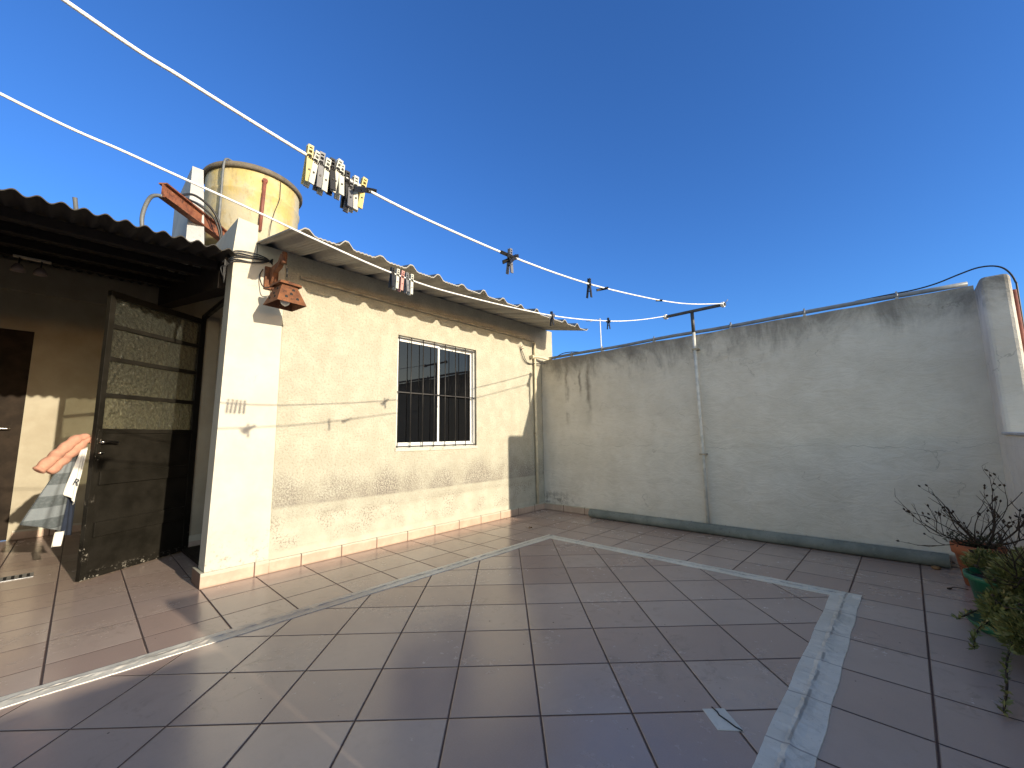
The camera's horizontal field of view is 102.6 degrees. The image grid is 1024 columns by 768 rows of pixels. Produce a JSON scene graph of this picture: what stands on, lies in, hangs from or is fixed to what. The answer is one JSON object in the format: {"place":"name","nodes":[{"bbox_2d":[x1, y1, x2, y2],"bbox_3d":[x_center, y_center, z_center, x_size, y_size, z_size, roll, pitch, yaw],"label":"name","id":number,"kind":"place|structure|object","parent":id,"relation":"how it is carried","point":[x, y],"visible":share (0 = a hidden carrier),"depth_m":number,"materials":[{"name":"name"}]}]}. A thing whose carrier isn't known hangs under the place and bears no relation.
{"place":"outdoors","nodes":[
{"label":"outdoors","id":0,"kind":"place"},
{"bbox_2d":[0,509,1023,767],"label":"terrace floor","id":1,"kind":"structure","parent":0,"point":[550,653],"depth_m":1.79,"materials":[{"name":"tile"}]},
{"bbox_2d":[0,572,33,581],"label":"floor drain","id":2,"kind":"object","parent":1,"relation":"on","point":[15,577],"visible":1,"depth_m":2.98,"materials":[{"name":"metal"}]},
{"bbox_2d":[0,188,587,589],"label":"house","id":3,"kind":"structure","parent":1,"relation":"on","point":[234,427],"depth_m":3.60,"materials":[{"name":"beige paint"}]},
{"bbox_2d":[0,328,34,540],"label":"porch door","id":4,"kind":"structure","parent":3,"relation":"in","point":[16,346],"depth_m":4.22,"materials":[{"name":"brown paint"}]},
{"bbox_2d":[10,254,51,276],"bbox_3d":[-4.243,-1.044,3.617,0.090,0.141,0.230,-7,-10,41],"label":"ceiling light","id":5,"kind":"object","parent":3,"relation":"attached to","point":[18,267],"visible":1,"depth_m":3.61,"materials":[{"name":"black metal"}]},
{"bbox_2d":[20,456,76,530],"bbox_3d":[-3.126,0.713,2.779,0.058,0.595,0.250,-2,-7,8],"label":"striped towel","id":6,"kind":"object","parent":3,"relation":"hanging from","point":[47,509],"visible":0.98,"depth_m":2.77,"materials":[{"name":"grey fabric"}]},
{"bbox_2d":[51,531,63,547],"bbox_3d":[-3.125,1.067,2.821,0.024,0.096,0.060,-4,-8,26],"label":"white rag","id":7,"kind":"object","parent":3,"relation":"hanging from","point":[57,539],"visible":1,"depth_m":2.82,"materials":[{"name":"fabric"}]},
{"bbox_2d":[32,433,90,473],"bbox_3d":[-3.123,0.483,2.855,0.083,0.277,0.290,-3,-8,16],"label":"quilted garment","id":8,"kind":"object","parent":3,"relation":"hanging from","point":[58,458],"visible":0.99,"depth_m":2.83,"materials":[{"name":"fabric"}]},
{"bbox_2d":[55,454,78,534],"bbox_3d":[-3.137,0.756,2.911,0.043,0.634,0.096,-2,-7,8],"label":"navy towel","id":9,"kind":"object","parent":3,"relation":"hanging from","point":[67,524],"visible":0.4,"depth_m":2.89,"materials":[{"name":"fabric"}]},
{"bbox_2d":[63,447,87,504],"bbox_3d":[-3.076,0.650,2.895,0.059,0.403,0.099,-2,-7,8],"label":"white towel","id":10,"kind":"object","parent":3,"relation":"hanging from","point":[71,488],"visible":1,"depth_m":2.88,"materials":[{"name":"fabric"}]},
{"bbox_2d":[72,197,78,208],"bbox_3d":[-2.582,-1.062,2.425,0.022,0.082,0.052,2,-8,-24],"label":"vent tube","id":11,"kind":"object","parent":3,"relation":"on","point":[75,202],"visible":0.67,"depth_m":2.42,"materials":[{"name":"grey plastic"}]},
{"bbox_2d":[75,290,204,581],"bbox_3d":[-2.966,0.379,3.363,0.135,2.093,0.808,-2,-7,8],"label":"door","id":12,"kind":"structure","parent":3,"relation":"in","point":[136,510],"depth_m":3.28,"materials":[{"name":"black metal"}]},
{"bbox_2d":[156,166,226,274],"bbox_3d":[-3.034,-1.398,4.064,0.746,0.896,1.778,-1,-7,1],"label":"tank stand","id":13,"kind":"object","parent":3,"relation":"on","point":[192,221],"visible":0.3,"depth_m":3.59,"materials":[{"name":"concrete"}]},
{"bbox_2d":[139,193,162,225],"bbox_3d":[-2.784,-1.267,3.148,0.163,0.415,0.062,-2,-7,8],"label":"grey hose","id":14,"kind":"object","parent":13,"relation":"hanging from","point":[150,197],"visible":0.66,"depth_m":3.14,"materials":[{"name":"grey plastic"}]},
{"bbox_2d":[182,193,222,239],"bbox_3d":[-2.683,-1.354,3.546,0.044,0.539,0.375,-4,-8,23],"label":"black hose","id":15,"kind":"object","parent":13,"relation":"on","point":[219,228],"visible":0.56,"depth_m":3.62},
{"bbox_2d":[203,158,302,245],"bbox_3d":[-2.864,-1.814,4.532,0.954,0.836,0.955,-7,-10,41],"label":"water tank","id":16,"kind":"object","parent":13,"relation":"on","point":[271,194],"visible":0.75,"depth_m":4.17,"materials":[{"name":"yellow plastic"}]},
{"bbox_2d":[220,250,272,282],"bbox_3d":[-1.984,-0.855,3.071,0.032,0.292,0.348,-6,-9,37],"label":"cable bundle","id":17,"kind":"object","parent":3,"relation":"attached to","point":[228,258],"visible":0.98,"depth_m":3.04,"materials":[{"name":"black plastic"}]},
{"bbox_2d":[259,251,306,311],"bbox_3d":[-1.737,-0.763,3.078,0.383,0.410,0.211,-6,-9,34],"label":"wall lantern","id":18,"kind":"object","parent":3,"relation":"attached to","point":[285,295],"depth_m":3.02,"materials":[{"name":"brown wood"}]},
{"bbox_2d":[396,335,475,447],"bbox_3d":[-0.794,0.111,4.377,0.080,1.104,1.053,-7,-10,41],"label":"window","id":19,"kind":"structure","parent":3,"relation":"in","point":[436,398],"depth_m":4.34,"materials":[{"name":"white metal"}]},
{"bbox_2d":[520,346,544,364],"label":"loose wires","id":20,"kind":"object","parent":3,"relation":"hanging from","point":[525,359],"visible":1,"depth_m":5.47,"materials":[{"name":"metal"}]},
{"bbox_2d":[533,342,538,503],"bbox_3d":[0.320,0.497,5.477,0.043,2.141,0.045,-7,-10,41],"label":"downpipe","id":21,"kind":"object","parent":3,"relation":"attached to","point":[536,428],"visible":1,"depth_m":5.45,"materials":[{"name":"paint"}]},
{"bbox_2d":[530,355,551,360],"bbox_3d":[0.403,-0.358,5.609,0.346,0.059,0.069,3,-8,-28],"label":"elbow pipe","id":22,"kind":"object","parent":3,"relation":"attached to","point":[537,356],"visible":1,"depth_m":5.57,"materials":[{"name":"beige plastic"}]},
{"bbox_2d":[0,534,861,767],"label":"sealing strip","id":23,"kind":"object","parent":1,"relation":"on","point":[795,735],"visible":1,"depth_m":1.74,"materials":[{"name":"grey concrete"}]},
{"bbox_2d":[703,707,742,730],"bbox_3d":[0.713,1.136,1.392,0.082,0.006,0.121,-1,-7,-1],"label":"repair patch","id":24,"kind":"object","parent":1,"relation":"on","point":[721,719],"visible":1,"depth_m":1.39,"materials":[{"name":"grey concrete"}]},
{"bbox_2d":[588,509,950,567],"bbox_3d":[2.005,1.390,3.881,2.944,0.096,0.096,-8,-10,43],"label":"drain pipe","id":25,"kind":"object","parent":1,"relation":"on","point":[899,554],"visible":1,"depth_m":3.48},
{"bbox_2d":[541,274,1023,567],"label":"boundary wall","id":26,"kind":"structure","parent":1,"relation":"on","point":[841,424],"depth_m":3.54,"materials":[{"name":"white paint"}]},
{"bbox_2d":[663,299,727,523],"bbox_3d":[1.923,0.326,4.143,0.661,2.278,0.078,-8,-10,43],"label":"clothesline post","id":27,"kind":"object","parent":26,"relation":"attached to","point":[694,349],"visible":0.91,"depth_m":4.16,"materials":[{"name":"metal"}]},
{"bbox_2d":[0,92,663,321],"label":"clothesline","id":28,"kind":"object","parent":27,"relation":"attached to","point":[116,148],"visible":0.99,"depth_m":1.34,"materials":[{"name":"white plastic"}]},
{"bbox_2d":[388,267,394,288],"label":"clothespin","id":29,"kind":"object","parent":28,"relation":"attached to","point":[392,278],"visible":1,"depth_m":1.82,"materials":[{"name":"black plastic"}]},
{"bbox_2d":[392,268,399,289],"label":"clothespin","id":30,"kind":"object","parent":28,"relation":"attached to","point":[397,271],"visible":0.98,"depth_m":1.83,"materials":[{"name":"white plastic"}]},
{"bbox_2d":[397,270,404,291],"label":"clothespin","id":31,"kind":"object","parent":28,"relation":"attached to","point":[401,280],"visible":1,"depth_m":1.86,"materials":[{"name":"pink plastic"}]},
{"bbox_2d":[404,272,409,293],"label":"clothespin","id":32,"kind":"object","parent":28,"relation":"attached to","point":[406,286],"visible":1,"depth_m":1.88,"materials":[{"name":"grey plastic"}]},
{"bbox_2d":[407,274,413,295],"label":"clothespin","id":33,"kind":"object","parent":28,"relation":"attached to","point":[411,284],"visible":1,"depth_m":1.90,"materials":[{"name":"white plastic"}]},
{"bbox_2d":[550,311,553,325],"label":"clothespin","id":34,"kind":"object","parent":28,"relation":"attached to","point":[551,319],"visible":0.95,"depth_m":2.78,"materials":[{"name":"black plastic"}]},
{"bbox_2d":[61,0,722,304],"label":"clothesline","id":35,"kind":"object","parent":27,"relation":"attached to","point":[133,47],"visible":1,"depth_m":0.92,"materials":[{"name":"white plastic"}]},
{"bbox_2d":[301,144,313,184],"bbox_3d":[-0.508,-0.547,1.021,0.030,0.096,0.014,3,-4,42],"label":"clothespin","id":36,"kind":"object","parent":35,"relation":"attached to","point":[308,160],"visible":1,"depth_m":1.02,"materials":[{"name":"yellow plastic"}]},
{"bbox_2d":[303,150,319,187],"bbox_3d":[-0.499,-0.540,1.027,0.030,0.096,0.015,-3,-16,37],"label":"clothespin","id":37,"kind":"object","parent":35,"relation":"hanging from","point":[314,167],"visible":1,"depth_m":1.02,"materials":[{"name":"white plastic"}]},
{"bbox_2d":[312,151,325,191],"bbox_3d":[-0.489,-0.541,1.041,0.030,0.096,0.014,0,-7,45],"label":"clothespin","id":38,"kind":"object","parent":35,"relation":"attached to","point":[319,177],"visible":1,"depth_m":1.04,"materials":[{"name":"grey plastic"}]},
{"bbox_2d":[316,157,331,195],"bbox_3d":[-0.479,-0.532,1.049,0.030,0.096,0.014,-4,-14,39],"label":"clothespin","id":39,"kind":"object","parent":35,"relation":"attached to","point":[325,180],"visible":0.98,"depth_m":1.04,"materials":[{"name":"white plastic"}]},
{"bbox_2d":[326,157,335,195],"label":"clothespin","id":40,"kind":"object","parent":35,"relation":"attached to","point":[332,181],"visible":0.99,"depth_m":1.06,"materials":[{"name":"black plastic"}]},
{"bbox_2d":[325,158,343,192],"bbox_3d":[-0.463,-0.543,1.073,0.030,0.096,0.014,4,-12,39],"label":"clothespin","id":41,"kind":"object","parent":35,"relation":"hanging from","point":[338,163],"visible":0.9,"depth_m":1.07,"materials":[{"name":"white plastic"}]},
{"bbox_2d":[334,164,344,200],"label":"clothespin","id":42,"kind":"object","parent":35,"relation":"hanging from","point":[339,190],"visible":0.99,"depth_m":1.07,"materials":[{"name":"white plastic"}]},
{"bbox_2d":[340,170,350,208],"bbox_3d":[-0.442,-0.518,1.092,0.030,0.096,0.015,0,-2,35],"label":"clothespin","id":43,"kind":"object","parent":35,"relation":"attached to","point":[346,182],"visible":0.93,"depth_m":1.09,"materials":[{"name":"black plastic"}]},
{"bbox_2d":[343,178,353,213],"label":"clothespin","id":44,"kind":"object","parent":35,"relation":"attached to","point":[349,199],"visible":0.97,"depth_m":1.08,"materials":[{"name":"grey plastic"}]},
{"bbox_2d":[348,175,358,212],"bbox_3d":[-0.427,-0.515,1.109,0.030,0.096,0.014,-2,-7,39],"label":"clothespin","id":45,"kind":"object","parent":35,"relation":"attached to","point":[355,178],"visible":0.63,"depth_m":1.10,"materials":[{"name":"white plastic"}]},
{"bbox_2d":[353,177,367,211],"bbox_3d":[-0.414,-0.521,1.124,0.030,0.096,0.014,-3,-16,41],"label":"clothespin","id":46,"kind":"object","parent":35,"relation":"attached to","point":[363,183],"visible":0.74,"depth_m":1.12,"materials":[{"name":"yellow plastic"}]},
{"bbox_2d":[344,183,376,193],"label":"clothespin","id":47,"kind":"object","parent":35,"relation":"attached to","point":[362,189],"visible":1,"depth_m":1.11,"materials":[{"name":"black plastic"}]},
{"bbox_2d":[500,250,513,257],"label":"clothespin","id":48,"kind":"object","parent":35,"relation":"attached to","point":[506,254],"visible":0.83,"depth_m":1.55,"materials":[{"name":"black plastic"}]},
{"bbox_2d":[506,248,513,273],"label":"clothespin","id":49,"kind":"object","parent":35,"relation":"attached to","point":[509,266],"visible":0.68,"depth_m":1.58,"materials":[{"name":"grey plastic"}]},
{"bbox_2d":[502,254,518,263],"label":"clothespin","id":50,"kind":"object","parent":35,"relation":"attached to","point":[512,259],"visible":0.87,"depth_m":1.57,"materials":[{"name":"black plastic"}]},
{"bbox_2d":[586,278,591,297],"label":"clothespin","id":51,"kind":"object","parent":35,"relation":"attached to","point":[589,286],"visible":1,"depth_m":2.04,"materials":[{"name":"black plastic"}]},
{"bbox_2d":[596,287,607,290],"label":"clothespin","id":52,"kind":"object","parent":35,"relation":"attached to","point":[601,289],"visible":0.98,"depth_m":2.14,"materials":[{"name":"black plastic"}]},
{"bbox_2d":[549,282,967,358],"bbox_3d":[1.928,-0.547,4.350,3.918,0.072,0.045,-8,-10,43],"label":"conduit pipe","id":53,"kind":"object","parent":26,"relation":"attached to","point":[896,295],"visible":0.93,"depth_m":3.74,"materials":[{"name":"grey plastic"}]},
{"bbox_2d":[857,265,1023,327],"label":"power cable","id":54,"kind":"object","parent":26,"relation":"attached to","point":[1013,277],"visible":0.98,"depth_m":2.98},
{"bbox_2d":[1013,289,1023,352],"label":"riser pipe","id":55,"kind":"object","parent":26,"relation":"attached to","point":[1018,312],"visible":0.67,"depth_m":2.80,"materials":[{"name":"grey plastic"}]},
{"bbox_2d":[931,565,941,569],"bbox_3d":[2.968,1.285,2.868,0.054,0.021,0.053,-8,-10,43],"label":"stone","id":56,"kind":"object","parent":1,"relation":"on","point":[936,567],"visible":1,"depth_m":2.86,"materials":[{"name":"brown stone"}]},
{"bbox_2d":[894,465,1023,585],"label":"plant","id":57,"kind":"object","parent":1,"relation":"on","point":[957,546],"visible":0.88,"depth_m":2.55,"materials":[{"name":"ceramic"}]},
{"bbox_2d":[950,497,1023,717],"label":"plant","id":58,"kind":"object","parent":1,"relation":"on","point":[995,578],"visible":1,"depth_m":1.78,"materials":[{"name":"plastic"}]},
{"bbox_2d":[1001,432,1023,544],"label":"parapet wall","id":59,"kind":"structure","parent":1,"relation":"on","point":[1015,443],"depth_m":2.44,"materials":[{"name":"paint"}]},
{"bbox_2d":[0,0,1023,359],"label":"sky","id":60,"kind":"structure","parent":0,"point":[769,158],"materials":[{"name":"blue"}]},
{"bbox_2d":[586,319,601,346],"bbox_3d":[1.958,-0.338,9.593,0.417,2.422,0.195,-8,-10,43],"label":"antenna","id":61,"kind":"object","parent":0,"point":[600,332],"visible":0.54,"depth_m":9.57,"materials":[{"name":"white metal"}]}
]}

